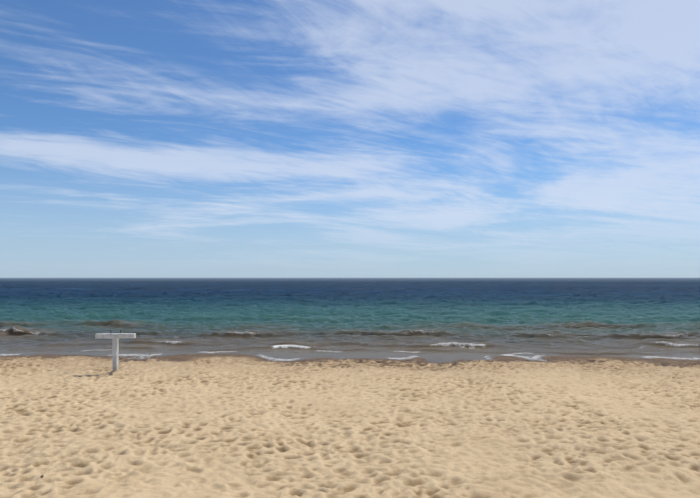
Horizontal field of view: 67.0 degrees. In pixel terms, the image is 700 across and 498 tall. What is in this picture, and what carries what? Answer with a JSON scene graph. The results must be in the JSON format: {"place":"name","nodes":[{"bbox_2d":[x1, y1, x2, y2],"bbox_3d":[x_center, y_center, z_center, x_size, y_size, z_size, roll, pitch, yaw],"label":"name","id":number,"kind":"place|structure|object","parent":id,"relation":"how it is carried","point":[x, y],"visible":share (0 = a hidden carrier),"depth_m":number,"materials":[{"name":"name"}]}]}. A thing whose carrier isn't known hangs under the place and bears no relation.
{"place":"outdoors","nodes":[
{"label":"outdoors","id":0,"kind":"place"},
{"bbox_2d":[0,354,699,497],"bbox_3d":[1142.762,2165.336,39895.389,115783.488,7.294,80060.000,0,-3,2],"label":"sand ground","id":1,"kind":"structure","parent":0,"point":[230,426],"depth_m":6.84,"materials":[{"name":"beige sand"}]},
{"bbox_2d":[95,330,135,373],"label":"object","id":2,"kind":"object","parent":1,"relation":"on","point":[115,337],"visible":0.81,"depth_m":12.06,"materials":[{"name":"white paint"}]},
{"bbox_2d":[20,355,695,477],"bbox_3d":[0.130,2.558,9.367,20.771,0.559,12.027,0,-3,2],"label":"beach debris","id":3,"kind":"object","parent":1,"relation":"on","point":[41,476],"visible":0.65,"depth_m":13.31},
{"bbox_2d":[0,278,699,362],"bbox_3d":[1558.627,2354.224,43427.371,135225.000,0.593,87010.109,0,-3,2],"label":"sea water","id":4,"kind":"structure","parent":0,"point":[439,320],"depth_m":29.47,"materials":[{"name":"teal liquid"}]},
{"bbox_2d":[0,0,699,277],"label":"sky","id":5,"kind":"structure","parent":0,"point":[139,138],"materials":[{"name":"blue"}]}
]}

